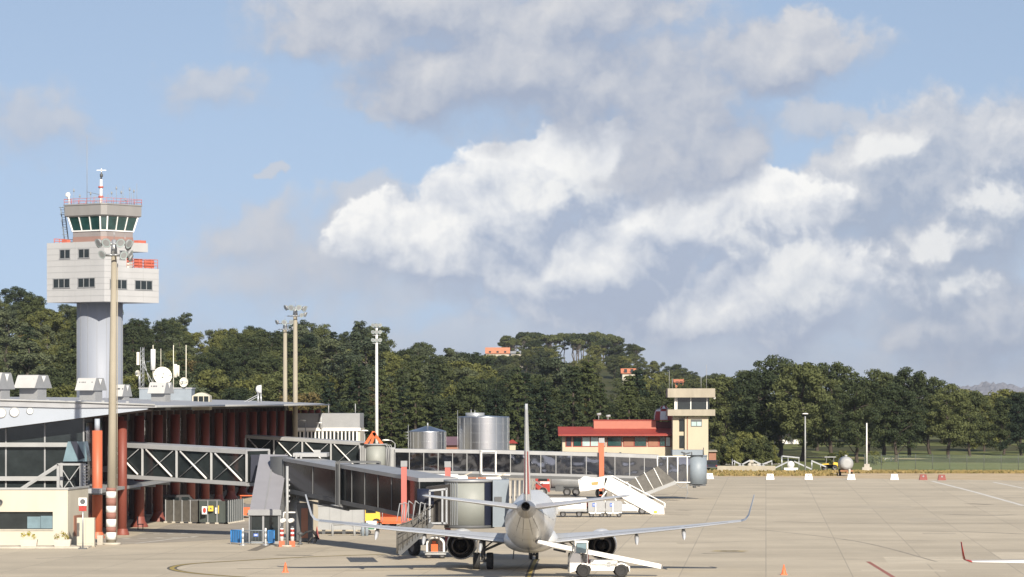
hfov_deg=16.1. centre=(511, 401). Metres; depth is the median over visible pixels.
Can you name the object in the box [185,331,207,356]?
broadleaf tree
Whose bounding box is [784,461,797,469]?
radar ball
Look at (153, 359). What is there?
whip antenna
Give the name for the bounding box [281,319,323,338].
pine tree
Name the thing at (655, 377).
broadleaf tree
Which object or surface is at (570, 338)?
umbrella pine
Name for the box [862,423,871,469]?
white pole
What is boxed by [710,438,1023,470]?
lawn
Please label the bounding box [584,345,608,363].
broadleaf tree
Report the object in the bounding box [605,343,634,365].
broadleaf tree
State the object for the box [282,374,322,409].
cedar tree
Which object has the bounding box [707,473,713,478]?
marker block
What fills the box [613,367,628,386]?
pine tree
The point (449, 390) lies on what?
broadleaf tree
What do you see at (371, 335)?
pine tree
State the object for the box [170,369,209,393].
eucalyptus tree
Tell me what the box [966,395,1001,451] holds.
broadleaf tree
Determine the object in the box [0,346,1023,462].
terrain
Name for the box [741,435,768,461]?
bush
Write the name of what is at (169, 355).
broadleaf tree
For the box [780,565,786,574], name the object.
traffic cone
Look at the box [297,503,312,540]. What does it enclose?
control cabinet
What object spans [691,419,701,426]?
window
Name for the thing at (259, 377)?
broadleaf tree
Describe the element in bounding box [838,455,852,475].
tank trailer
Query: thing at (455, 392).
broadleaf tree
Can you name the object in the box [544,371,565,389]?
pine tree
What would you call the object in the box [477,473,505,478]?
cargo loader
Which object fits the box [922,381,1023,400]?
mountain
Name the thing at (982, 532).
tyre mark
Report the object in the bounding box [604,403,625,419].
broadleaf tree
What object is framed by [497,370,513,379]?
pine tree
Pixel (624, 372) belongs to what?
house
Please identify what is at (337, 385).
broadleaf tree
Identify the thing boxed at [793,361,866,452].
pine tree
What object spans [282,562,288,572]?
traffic cone
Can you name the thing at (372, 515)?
lift truck
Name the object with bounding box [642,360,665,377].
broadleaf tree
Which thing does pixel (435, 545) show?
power unit
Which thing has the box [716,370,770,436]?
pine tree
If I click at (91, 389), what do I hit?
roof ventilator
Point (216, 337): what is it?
broadleaf tree
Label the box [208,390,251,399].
broadleaf tree
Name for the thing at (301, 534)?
hydrant
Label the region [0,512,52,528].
window
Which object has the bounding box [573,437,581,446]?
window
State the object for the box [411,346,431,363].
eucalyptus tree
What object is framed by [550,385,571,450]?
conifer tree
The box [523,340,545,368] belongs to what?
pine tree
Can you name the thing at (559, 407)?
broadleaf tree
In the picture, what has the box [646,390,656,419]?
conifer tree
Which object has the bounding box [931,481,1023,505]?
white line
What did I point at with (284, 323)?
floodlight mast
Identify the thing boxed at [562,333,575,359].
umbrella pine
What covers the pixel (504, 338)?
umbrella pine
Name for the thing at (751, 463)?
stone heap
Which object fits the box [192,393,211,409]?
roof lantern
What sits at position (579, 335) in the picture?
umbrella pine
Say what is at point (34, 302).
tree
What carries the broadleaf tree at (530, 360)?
on the terrain at (607, 378)
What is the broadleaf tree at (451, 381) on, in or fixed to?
on the terrain at (607, 378)
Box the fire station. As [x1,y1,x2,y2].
[557,413,671,455]
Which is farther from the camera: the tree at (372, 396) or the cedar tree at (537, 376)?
the cedar tree at (537, 376)
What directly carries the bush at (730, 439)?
on the lawn at (906, 465)
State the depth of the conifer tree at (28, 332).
733.16 m
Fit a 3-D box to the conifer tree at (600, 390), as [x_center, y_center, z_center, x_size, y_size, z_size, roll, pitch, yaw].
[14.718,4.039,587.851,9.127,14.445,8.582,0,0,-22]
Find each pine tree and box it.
[0,286,38,333]
[0,296,9,333]
[0,361,15,376]
[16,305,51,327]
[47,345,76,374]
[57,304,75,322]
[57,319,76,348]
[123,318,156,363]
[123,344,134,351]
[146,319,184,352]
[148,320,188,350]
[192,351,243,386]
[207,333,275,378]
[210,331,235,351]
[222,346,261,380]
[238,356,292,381]
[240,329,268,350]
[244,325,265,333]
[250,366,319,409]
[254,330,300,360]
[258,350,281,360]
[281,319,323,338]
[297,323,330,347]
[334,333,351,345]
[349,332,388,353]
[366,323,396,347]
[395,355,458,393]
[407,342,439,361]
[455,352,494,369]
[473,377,511,415]
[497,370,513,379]
[500,363,515,371]
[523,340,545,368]
[544,346,564,360]
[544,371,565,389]
[586,357,601,372]
[603,354,622,377]
[603,402,616,419]
[604,378,633,407]
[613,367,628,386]
[615,362,636,377]
[625,354,649,374]
[650,378,674,403]
[671,369,691,378]
[682,382,700,387]
[684,371,697,377]
[685,375,700,379]
[702,374,754,440]
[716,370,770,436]
[722,369,799,447]
[748,354,808,456]
[789,366,851,450]
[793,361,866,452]
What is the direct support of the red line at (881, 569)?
on the apron
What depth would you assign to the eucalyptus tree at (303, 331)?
933.64 m
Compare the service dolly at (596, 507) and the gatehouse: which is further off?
the gatehouse
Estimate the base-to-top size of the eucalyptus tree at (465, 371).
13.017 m
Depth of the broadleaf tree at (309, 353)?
856.70 m
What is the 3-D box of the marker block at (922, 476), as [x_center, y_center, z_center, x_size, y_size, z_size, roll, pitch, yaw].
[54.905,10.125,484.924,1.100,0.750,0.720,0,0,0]
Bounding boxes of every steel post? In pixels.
[92,419,104,537]
[117,421,128,534]
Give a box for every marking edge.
[167,554,385,576]
[525,559,539,576]
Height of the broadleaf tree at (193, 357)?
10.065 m
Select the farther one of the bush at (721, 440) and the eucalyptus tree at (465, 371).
the eucalyptus tree at (465, 371)
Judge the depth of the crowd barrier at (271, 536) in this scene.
265.93 m
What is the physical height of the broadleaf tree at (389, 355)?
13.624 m
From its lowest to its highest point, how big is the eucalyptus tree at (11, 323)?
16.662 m
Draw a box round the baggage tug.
[239,495,251,514]
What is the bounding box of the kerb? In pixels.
[0,545,91,547]
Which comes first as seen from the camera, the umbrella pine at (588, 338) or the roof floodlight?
the roof floodlight
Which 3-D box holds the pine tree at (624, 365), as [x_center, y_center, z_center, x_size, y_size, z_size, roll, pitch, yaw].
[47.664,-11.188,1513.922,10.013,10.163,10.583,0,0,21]
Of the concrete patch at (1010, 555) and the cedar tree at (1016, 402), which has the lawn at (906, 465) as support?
the cedar tree at (1016, 402)
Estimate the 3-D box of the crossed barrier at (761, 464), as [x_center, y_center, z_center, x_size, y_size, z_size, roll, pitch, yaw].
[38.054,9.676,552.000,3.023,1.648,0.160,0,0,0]
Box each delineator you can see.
[279,526,284,546]
[289,526,294,546]
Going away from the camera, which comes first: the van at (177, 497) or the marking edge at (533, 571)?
the marking edge at (533, 571)
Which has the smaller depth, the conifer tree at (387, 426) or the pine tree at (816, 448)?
the conifer tree at (387, 426)
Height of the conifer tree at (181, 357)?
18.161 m
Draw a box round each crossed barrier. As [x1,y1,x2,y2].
[732,459,749,465]
[752,460,771,465]
[776,460,811,469]
[781,455,799,469]
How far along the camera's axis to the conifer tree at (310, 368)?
757.24 m
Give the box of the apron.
[0,476,1023,576]
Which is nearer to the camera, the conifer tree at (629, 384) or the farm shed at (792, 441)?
the conifer tree at (629, 384)
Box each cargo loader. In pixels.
[451,472,471,478]
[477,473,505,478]
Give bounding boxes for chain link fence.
[864,454,1018,469]
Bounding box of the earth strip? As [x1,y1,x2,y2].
[713,471,1023,480]
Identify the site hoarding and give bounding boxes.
[164,499,244,523]
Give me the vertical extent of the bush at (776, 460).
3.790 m
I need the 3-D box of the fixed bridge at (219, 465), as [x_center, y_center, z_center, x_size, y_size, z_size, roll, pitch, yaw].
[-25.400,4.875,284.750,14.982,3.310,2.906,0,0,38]
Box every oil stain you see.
[243,566,381,568]
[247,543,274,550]
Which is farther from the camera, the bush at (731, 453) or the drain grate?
the bush at (731, 453)
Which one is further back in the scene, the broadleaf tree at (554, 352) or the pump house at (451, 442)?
the broadleaf tree at (554, 352)
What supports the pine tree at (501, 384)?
on the terrain at (607, 378)
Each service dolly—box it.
[588,501,604,516]
[605,501,621,516]
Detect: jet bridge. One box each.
[270,450,523,555]
[360,431,706,498]
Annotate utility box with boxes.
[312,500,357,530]
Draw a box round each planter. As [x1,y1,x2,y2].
[20,531,37,545]
[53,531,71,545]
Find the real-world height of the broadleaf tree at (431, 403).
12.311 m
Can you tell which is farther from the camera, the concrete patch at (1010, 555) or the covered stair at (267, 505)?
the covered stair at (267, 505)
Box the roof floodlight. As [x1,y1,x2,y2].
[244,385,261,401]
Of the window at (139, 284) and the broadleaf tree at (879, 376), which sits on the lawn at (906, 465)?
the broadleaf tree at (879, 376)
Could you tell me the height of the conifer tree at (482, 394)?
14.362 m
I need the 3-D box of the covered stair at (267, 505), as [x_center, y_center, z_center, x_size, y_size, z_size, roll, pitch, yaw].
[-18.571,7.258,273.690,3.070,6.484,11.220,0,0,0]
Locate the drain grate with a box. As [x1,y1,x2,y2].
[346,557,377,561]
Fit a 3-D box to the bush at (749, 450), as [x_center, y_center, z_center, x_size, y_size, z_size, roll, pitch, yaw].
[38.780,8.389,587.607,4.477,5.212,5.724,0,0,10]
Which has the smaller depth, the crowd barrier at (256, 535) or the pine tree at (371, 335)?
the crowd barrier at (256, 535)
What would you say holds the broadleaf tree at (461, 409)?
on the terrain at (607, 378)
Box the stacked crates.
[468,477,485,478]
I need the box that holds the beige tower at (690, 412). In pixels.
[666,365,715,459]
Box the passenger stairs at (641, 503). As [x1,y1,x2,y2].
[578,476,665,513]
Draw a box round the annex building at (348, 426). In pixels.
[298,404,364,440]
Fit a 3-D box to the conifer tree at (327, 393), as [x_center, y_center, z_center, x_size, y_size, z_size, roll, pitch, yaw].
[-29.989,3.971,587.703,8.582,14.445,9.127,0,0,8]
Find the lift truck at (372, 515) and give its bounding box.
[365,510,379,524]
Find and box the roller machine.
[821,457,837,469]
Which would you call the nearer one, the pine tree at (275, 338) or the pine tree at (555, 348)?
the pine tree at (275, 338)
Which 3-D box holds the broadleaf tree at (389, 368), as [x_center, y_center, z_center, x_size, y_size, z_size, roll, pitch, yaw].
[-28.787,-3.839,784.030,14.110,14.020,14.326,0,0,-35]
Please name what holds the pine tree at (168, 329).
on the terrain at (607, 378)
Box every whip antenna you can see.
[151,349,155,369]
[173,345,178,387]
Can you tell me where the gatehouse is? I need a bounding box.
[509,440,516,449]
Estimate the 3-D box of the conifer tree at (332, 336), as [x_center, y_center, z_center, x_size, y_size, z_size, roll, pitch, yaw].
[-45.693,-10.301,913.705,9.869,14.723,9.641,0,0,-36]
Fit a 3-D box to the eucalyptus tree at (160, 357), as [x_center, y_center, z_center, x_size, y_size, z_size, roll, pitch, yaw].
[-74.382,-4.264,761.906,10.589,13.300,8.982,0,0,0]
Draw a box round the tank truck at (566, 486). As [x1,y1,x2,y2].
[535,479,579,495]
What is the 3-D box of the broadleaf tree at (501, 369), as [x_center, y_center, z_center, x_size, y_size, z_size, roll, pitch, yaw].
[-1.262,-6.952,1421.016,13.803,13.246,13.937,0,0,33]
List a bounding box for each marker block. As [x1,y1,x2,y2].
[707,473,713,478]
[766,474,773,478]
[804,474,812,478]
[847,474,854,479]
[890,474,898,479]
[919,474,926,479]
[937,475,945,479]
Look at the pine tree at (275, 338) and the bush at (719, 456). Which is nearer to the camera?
the bush at (719, 456)
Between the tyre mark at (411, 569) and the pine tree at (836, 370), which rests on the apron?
the tyre mark at (411, 569)
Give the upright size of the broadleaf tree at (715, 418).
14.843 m
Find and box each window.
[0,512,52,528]
[52,278,69,288]
[59,249,70,258]
[77,277,95,287]
[78,248,89,258]
[109,279,127,289]
[134,280,152,290]
[495,497,501,501]
[566,437,571,446]
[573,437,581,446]
[582,437,589,446]
[590,437,598,446]
[607,437,621,446]
[623,437,633,446]
[634,437,646,446]
[648,437,658,446]
[659,437,664,446]
[665,437,670,446]
[679,419,683,430]
[679,436,683,447]
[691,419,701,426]
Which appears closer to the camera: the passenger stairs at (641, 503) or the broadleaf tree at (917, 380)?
the passenger stairs at (641, 503)
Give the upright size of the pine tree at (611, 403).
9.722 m
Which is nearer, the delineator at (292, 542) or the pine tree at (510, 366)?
the delineator at (292, 542)
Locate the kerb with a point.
(43, 546)
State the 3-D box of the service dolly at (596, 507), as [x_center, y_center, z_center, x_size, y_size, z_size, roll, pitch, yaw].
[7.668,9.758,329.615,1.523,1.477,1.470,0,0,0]
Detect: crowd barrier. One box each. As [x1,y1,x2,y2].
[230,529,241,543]
[244,530,264,542]
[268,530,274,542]
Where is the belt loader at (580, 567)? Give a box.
[535,540,662,576]
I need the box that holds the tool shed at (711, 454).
[708,450,716,459]
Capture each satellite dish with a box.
[135,370,139,387]
[153,367,171,381]
[179,377,187,387]
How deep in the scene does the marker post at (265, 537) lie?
264.93 m
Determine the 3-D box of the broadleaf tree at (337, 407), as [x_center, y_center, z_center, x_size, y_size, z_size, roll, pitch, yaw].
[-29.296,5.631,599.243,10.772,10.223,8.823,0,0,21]
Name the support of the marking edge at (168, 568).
on the apron
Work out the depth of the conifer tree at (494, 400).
587.60 m
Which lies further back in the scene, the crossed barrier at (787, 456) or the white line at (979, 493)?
the crossed barrier at (787, 456)
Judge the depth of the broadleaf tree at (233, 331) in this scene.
951.81 m
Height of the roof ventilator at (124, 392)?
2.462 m
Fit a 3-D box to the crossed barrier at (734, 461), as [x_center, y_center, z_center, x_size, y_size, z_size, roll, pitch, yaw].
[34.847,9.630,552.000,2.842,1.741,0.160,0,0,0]
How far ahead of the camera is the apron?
266.35 m
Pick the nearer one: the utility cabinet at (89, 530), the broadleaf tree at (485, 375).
the utility cabinet at (89, 530)
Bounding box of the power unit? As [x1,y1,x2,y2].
[425,536,445,557]
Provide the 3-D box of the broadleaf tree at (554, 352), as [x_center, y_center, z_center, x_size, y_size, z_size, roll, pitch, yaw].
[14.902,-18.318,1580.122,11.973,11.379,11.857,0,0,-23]
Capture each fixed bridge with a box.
[116,442,269,485]
[245,435,369,463]
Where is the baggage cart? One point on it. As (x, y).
(386, 519)
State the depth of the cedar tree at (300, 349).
804.66 m
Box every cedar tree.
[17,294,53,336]
[50,375,74,396]
[123,350,149,387]
[176,333,196,354]
[190,364,217,390]
[220,337,237,362]
[222,386,256,400]
[277,342,318,380]
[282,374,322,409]
[297,333,318,357]
[452,376,488,433]
[522,376,562,447]
[525,373,542,388]
[574,389,599,414]
[661,387,681,405]
[846,383,892,452]
[984,396,1016,453]
[997,392,1023,455]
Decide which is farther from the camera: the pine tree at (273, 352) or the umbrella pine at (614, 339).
the umbrella pine at (614, 339)
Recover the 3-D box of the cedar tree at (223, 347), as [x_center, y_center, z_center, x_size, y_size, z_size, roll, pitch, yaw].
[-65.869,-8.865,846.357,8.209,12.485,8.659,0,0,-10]
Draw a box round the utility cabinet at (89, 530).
[77,517,95,546]
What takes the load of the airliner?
on the apron
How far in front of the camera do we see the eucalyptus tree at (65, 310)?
928.02 m
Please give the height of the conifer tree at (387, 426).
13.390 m
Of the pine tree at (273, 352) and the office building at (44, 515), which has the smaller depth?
the office building at (44, 515)
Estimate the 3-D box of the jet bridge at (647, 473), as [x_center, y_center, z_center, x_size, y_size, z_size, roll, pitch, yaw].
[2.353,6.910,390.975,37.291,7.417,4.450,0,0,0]
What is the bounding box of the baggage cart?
[380,512,411,525]
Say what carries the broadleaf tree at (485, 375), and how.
on the terrain at (607, 378)
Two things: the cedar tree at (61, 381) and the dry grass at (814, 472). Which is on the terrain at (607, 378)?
the cedar tree at (61, 381)
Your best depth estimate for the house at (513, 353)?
1660.00 m
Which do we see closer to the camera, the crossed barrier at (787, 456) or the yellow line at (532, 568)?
the yellow line at (532, 568)
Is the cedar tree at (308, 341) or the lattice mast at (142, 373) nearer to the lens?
the lattice mast at (142, 373)
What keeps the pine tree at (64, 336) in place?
on the terrain at (607, 378)
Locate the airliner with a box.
[305,404,754,568]
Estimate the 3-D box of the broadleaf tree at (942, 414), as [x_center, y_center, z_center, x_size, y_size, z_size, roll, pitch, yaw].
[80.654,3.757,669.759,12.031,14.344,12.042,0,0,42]
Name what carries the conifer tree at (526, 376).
on the terrain at (607, 378)
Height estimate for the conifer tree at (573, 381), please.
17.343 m
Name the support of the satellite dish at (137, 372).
attached to the lattice mast at (142, 373)
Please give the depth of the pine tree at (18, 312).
929.50 m
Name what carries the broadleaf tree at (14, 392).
on the terrain at (607, 378)
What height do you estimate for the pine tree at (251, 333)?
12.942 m
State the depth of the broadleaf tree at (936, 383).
718.54 m
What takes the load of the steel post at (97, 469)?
on the apron
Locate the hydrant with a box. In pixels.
[297,530,318,544]
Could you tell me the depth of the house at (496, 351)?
1690.93 m
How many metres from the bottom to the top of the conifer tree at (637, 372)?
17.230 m
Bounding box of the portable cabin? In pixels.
[317,505,364,533]
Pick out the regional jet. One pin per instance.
(999, 561)
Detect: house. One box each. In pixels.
[138,388,195,410]
[446,437,456,448]
[485,347,509,356]
[510,351,520,366]
[620,368,635,380]
[673,379,683,387]
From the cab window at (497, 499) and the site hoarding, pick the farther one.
the site hoarding
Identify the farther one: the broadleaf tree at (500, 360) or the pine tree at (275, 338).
the broadleaf tree at (500, 360)
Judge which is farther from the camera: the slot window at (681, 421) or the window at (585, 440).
the window at (585, 440)
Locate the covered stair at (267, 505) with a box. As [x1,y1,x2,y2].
[248,454,287,543]
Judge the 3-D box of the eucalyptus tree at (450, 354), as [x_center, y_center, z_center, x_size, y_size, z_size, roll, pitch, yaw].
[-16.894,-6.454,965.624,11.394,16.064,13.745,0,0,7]
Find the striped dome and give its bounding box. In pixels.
[654,406,671,419]
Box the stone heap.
[747,460,761,465]
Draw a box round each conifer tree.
[13,325,41,376]
[63,309,76,354]
[125,328,145,366]
[176,354,194,383]
[304,355,318,375]
[316,376,334,403]
[317,382,342,412]
[327,331,344,387]
[338,364,389,445]
[339,367,370,435]
[340,362,373,436]
[368,368,394,443]
[378,388,407,448]
[384,368,410,440]
[386,386,411,446]
[390,369,435,448]
[421,363,444,405]
[427,376,442,397]
[432,400,451,436]
[473,379,492,414]
[485,388,510,447]
[502,372,539,450]
[505,366,538,447]
[507,372,548,449]
[528,381,561,450]
[548,365,592,450]
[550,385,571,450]
[560,360,608,442]
[585,382,618,425]
[612,375,640,419]
[618,389,641,419]
[625,368,649,401]
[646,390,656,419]
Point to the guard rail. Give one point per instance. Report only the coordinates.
(332, 530)
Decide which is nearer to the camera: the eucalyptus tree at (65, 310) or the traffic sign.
the traffic sign
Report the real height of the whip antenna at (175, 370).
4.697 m
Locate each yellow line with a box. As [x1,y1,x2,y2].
[170,554,380,576]
[527,559,536,576]
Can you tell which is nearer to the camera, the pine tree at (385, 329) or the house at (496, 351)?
the pine tree at (385, 329)
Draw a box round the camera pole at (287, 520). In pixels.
[275,466,299,546]
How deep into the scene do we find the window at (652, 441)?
560.22 m
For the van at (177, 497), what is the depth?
329.05 m
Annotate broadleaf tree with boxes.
[6,338,64,368]
[10,388,18,396]
[22,309,65,348]
[44,367,76,381]
[45,344,72,363]
[46,384,76,396]
[51,319,73,345]
[51,377,76,395]
[60,311,76,343]
[123,325,149,356]
[123,371,150,391]
[129,389,138,397]
[133,370,200,393]
[148,350,191,367]
[163,334,203,355]
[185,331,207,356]
[190,355,207,363]
[191,368,245,394]
[203,330,231,352]
[206,336,227,358]
[208,327,245,356]
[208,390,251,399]
[233,365,257,378]
[233,376,292,399]
[243,371,282,387]
[276,356,320,380]
[277,391,327,412]
[301,372,337,398]
[303,347,335,367]
[312,347,343,391]
[312,405,367,436]
[326,402,353,412]
[327,374,348,401]
[362,350,402,395]
[368,352,403,404]
[391,349,419,365]
[393,353,410,385]
[396,393,463,445]
[405,395,463,436]
[438,384,478,434]
[445,371,463,387]
[447,360,497,375]
[447,389,481,434]
[465,371,500,387]
[490,355,515,371]
[491,367,520,378]
[512,349,534,371]
[525,347,553,374]
[530,346,557,365]
[530,391,578,427]
[569,355,606,383]
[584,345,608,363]
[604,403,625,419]
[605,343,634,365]
[612,355,633,375]
[620,394,672,419]
[639,372,670,405]
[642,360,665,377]
[648,381,675,405]
[663,364,688,375]
[678,378,707,387]
[702,373,725,379]
[708,396,740,440]
[766,362,843,460]
[767,408,795,443]
[822,376,886,462]
[857,368,913,455]
[872,383,928,461]
[874,366,937,456]
[908,376,953,453]
[917,383,979,457]
[947,389,994,407]
[948,390,997,456]
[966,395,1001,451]
[978,389,1023,444]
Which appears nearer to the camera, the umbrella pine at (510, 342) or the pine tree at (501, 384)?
the pine tree at (501, 384)
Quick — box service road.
[95,521,248,544]
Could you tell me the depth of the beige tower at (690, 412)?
556.00 m
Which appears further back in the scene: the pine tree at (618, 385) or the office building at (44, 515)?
the pine tree at (618, 385)
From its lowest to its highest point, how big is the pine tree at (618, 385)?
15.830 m
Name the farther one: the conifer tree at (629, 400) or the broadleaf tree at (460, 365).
the broadleaf tree at (460, 365)
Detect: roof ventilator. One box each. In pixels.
[0,373,14,398]
[14,375,51,398]
[75,378,106,400]
[116,385,131,399]
[148,382,173,409]
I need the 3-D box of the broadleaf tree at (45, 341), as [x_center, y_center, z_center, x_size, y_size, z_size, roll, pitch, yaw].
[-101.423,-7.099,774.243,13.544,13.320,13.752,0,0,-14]
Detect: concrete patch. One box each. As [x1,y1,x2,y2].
[861,569,945,571]
[884,557,968,563]
[923,533,955,533]
[992,552,1023,558]
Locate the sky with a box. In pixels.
[0,0,1023,394]
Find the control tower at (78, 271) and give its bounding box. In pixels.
[47,168,158,397]
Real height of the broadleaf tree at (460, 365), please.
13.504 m
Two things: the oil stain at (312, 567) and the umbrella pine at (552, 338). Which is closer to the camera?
the oil stain at (312, 567)
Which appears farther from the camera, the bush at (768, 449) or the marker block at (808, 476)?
the bush at (768, 449)
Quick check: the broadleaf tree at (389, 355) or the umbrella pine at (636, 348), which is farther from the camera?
the umbrella pine at (636, 348)
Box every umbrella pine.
[499,335,519,347]
[504,339,517,350]
[506,341,521,350]
[515,332,535,347]
[518,336,536,347]
[539,334,557,348]
[550,335,563,346]
[554,333,566,359]
[555,336,568,362]
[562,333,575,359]
[565,336,580,359]
[569,333,585,356]
[570,338,585,358]
[579,334,597,348]
[587,331,603,340]
[595,340,611,362]
[604,335,623,346]
[630,344,645,362]
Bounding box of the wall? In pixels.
[717,466,775,470]
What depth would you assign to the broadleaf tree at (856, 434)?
620.66 m
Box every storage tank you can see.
[408,423,445,448]
[457,410,508,478]
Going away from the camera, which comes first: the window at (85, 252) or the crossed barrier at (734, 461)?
the window at (85, 252)
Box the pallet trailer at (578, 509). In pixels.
[550,497,586,516]
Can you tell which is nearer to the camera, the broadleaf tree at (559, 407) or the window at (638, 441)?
the window at (638, 441)
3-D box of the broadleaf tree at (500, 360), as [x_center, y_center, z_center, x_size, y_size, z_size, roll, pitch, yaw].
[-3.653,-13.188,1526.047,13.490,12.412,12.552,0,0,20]
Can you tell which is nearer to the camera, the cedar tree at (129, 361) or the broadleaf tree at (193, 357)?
the cedar tree at (129, 361)
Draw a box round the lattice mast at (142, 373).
[137,347,151,387]
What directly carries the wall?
on the lawn at (906, 465)
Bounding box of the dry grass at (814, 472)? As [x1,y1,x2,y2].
[707,469,1023,475]
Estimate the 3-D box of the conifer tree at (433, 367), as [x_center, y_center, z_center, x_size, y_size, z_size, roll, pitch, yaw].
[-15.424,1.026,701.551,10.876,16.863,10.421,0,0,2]
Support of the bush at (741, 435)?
on the lawn at (906, 465)
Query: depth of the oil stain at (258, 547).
260.59 m
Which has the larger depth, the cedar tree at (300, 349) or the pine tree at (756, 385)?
the cedar tree at (300, 349)
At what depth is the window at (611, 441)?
560.22 m
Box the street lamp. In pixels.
[802,413,807,469]
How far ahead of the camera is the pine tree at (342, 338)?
981.34 m
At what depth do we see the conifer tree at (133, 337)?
853.79 m
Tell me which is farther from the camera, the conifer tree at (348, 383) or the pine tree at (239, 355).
the pine tree at (239, 355)
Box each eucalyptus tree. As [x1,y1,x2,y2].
[0,303,23,364]
[0,310,36,367]
[2,339,59,377]
[35,325,60,354]
[61,306,76,319]
[136,350,175,378]
[161,312,192,333]
[162,336,200,365]
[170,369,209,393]
[204,329,216,344]
[287,324,319,347]
[312,339,358,389]
[318,337,341,347]
[323,330,394,394]
[337,354,379,405]
[342,320,383,348]
[403,365,429,404]
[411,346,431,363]
[428,347,467,369]
[451,367,480,381]
[534,357,574,392]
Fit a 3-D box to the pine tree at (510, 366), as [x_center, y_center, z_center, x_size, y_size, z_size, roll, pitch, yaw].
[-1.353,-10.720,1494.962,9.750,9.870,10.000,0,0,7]
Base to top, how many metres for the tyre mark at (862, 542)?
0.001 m
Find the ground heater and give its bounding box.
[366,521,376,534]
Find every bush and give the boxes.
[709,436,732,459]
[715,442,731,465]
[720,435,736,463]
[724,446,743,465]
[732,439,748,464]
[736,431,763,447]
[739,437,765,463]
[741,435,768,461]
[754,440,774,464]
[768,445,783,464]
[825,453,838,464]
[836,451,849,462]
[863,454,876,464]
[869,451,885,464]
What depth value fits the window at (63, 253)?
417.34 m
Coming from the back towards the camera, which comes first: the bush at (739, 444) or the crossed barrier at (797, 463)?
the bush at (739, 444)
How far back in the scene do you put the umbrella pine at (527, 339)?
1695.97 m
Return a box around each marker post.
[240,528,245,544]
[262,528,268,544]
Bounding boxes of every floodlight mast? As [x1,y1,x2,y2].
[95,238,133,544]
[275,320,292,435]
[284,305,307,436]
[371,323,381,442]
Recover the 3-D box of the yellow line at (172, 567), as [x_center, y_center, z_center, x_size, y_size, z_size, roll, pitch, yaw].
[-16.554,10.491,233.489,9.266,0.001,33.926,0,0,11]
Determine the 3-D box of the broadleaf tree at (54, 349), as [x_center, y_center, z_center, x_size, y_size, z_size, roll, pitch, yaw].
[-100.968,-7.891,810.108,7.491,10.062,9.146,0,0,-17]
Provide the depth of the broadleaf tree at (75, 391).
671.09 m
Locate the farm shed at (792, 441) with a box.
[774,434,799,443]
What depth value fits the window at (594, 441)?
560.22 m
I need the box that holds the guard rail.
[331,523,355,535]
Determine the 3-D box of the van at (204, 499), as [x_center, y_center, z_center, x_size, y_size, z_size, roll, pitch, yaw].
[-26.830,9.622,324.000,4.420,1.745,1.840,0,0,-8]
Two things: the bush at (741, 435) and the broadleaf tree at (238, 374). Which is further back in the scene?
the broadleaf tree at (238, 374)
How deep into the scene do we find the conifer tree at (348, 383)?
641.80 m
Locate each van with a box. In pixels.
[163,495,192,516]
[187,499,221,500]
[707,460,719,469]
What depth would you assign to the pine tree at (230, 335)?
939.40 m
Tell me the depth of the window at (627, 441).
560.22 m
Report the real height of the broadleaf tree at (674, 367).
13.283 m
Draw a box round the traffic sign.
[78,498,86,548]
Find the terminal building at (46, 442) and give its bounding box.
[0,397,329,528]
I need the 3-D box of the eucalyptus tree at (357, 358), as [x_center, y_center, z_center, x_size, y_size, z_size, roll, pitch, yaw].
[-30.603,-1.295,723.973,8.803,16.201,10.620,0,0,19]
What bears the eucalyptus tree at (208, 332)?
on the terrain at (607, 378)
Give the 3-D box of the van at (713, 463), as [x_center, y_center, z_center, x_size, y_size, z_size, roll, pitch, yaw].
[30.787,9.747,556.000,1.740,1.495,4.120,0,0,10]
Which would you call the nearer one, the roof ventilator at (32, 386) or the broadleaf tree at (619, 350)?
the roof ventilator at (32, 386)
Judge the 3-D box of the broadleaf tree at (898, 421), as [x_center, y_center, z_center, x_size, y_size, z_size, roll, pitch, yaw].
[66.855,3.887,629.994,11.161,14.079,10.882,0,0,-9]
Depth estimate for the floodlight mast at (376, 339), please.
539.80 m
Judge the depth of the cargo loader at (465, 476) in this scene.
370.90 m
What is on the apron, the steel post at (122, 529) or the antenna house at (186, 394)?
the steel post at (122, 529)
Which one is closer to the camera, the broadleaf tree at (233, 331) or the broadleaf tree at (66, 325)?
the broadleaf tree at (66, 325)
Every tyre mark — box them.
[357,566,472,570]
[677,540,935,543]
[738,527,937,561]
[776,521,991,523]
[947,531,1018,533]
[949,514,997,515]
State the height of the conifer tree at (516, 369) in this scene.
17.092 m
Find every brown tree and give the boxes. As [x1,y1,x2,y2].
[174,360,202,376]
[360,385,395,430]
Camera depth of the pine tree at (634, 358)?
1580.45 m
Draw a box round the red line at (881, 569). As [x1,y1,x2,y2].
[867,562,894,576]
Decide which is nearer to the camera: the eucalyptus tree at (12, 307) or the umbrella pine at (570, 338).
the eucalyptus tree at (12, 307)
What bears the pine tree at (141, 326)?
on the terrain at (607, 378)
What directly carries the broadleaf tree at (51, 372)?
on the terrain at (607, 378)
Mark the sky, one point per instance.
(725, 186)
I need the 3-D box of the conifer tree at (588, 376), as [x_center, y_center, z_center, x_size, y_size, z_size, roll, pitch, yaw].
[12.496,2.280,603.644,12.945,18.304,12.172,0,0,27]
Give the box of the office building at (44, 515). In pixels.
[0,486,89,544]
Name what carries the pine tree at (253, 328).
on the terrain at (607, 378)
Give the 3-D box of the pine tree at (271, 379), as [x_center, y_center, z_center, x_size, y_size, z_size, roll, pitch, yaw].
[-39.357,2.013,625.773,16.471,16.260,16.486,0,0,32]
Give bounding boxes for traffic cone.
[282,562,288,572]
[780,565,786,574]
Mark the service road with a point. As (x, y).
(214, 531)

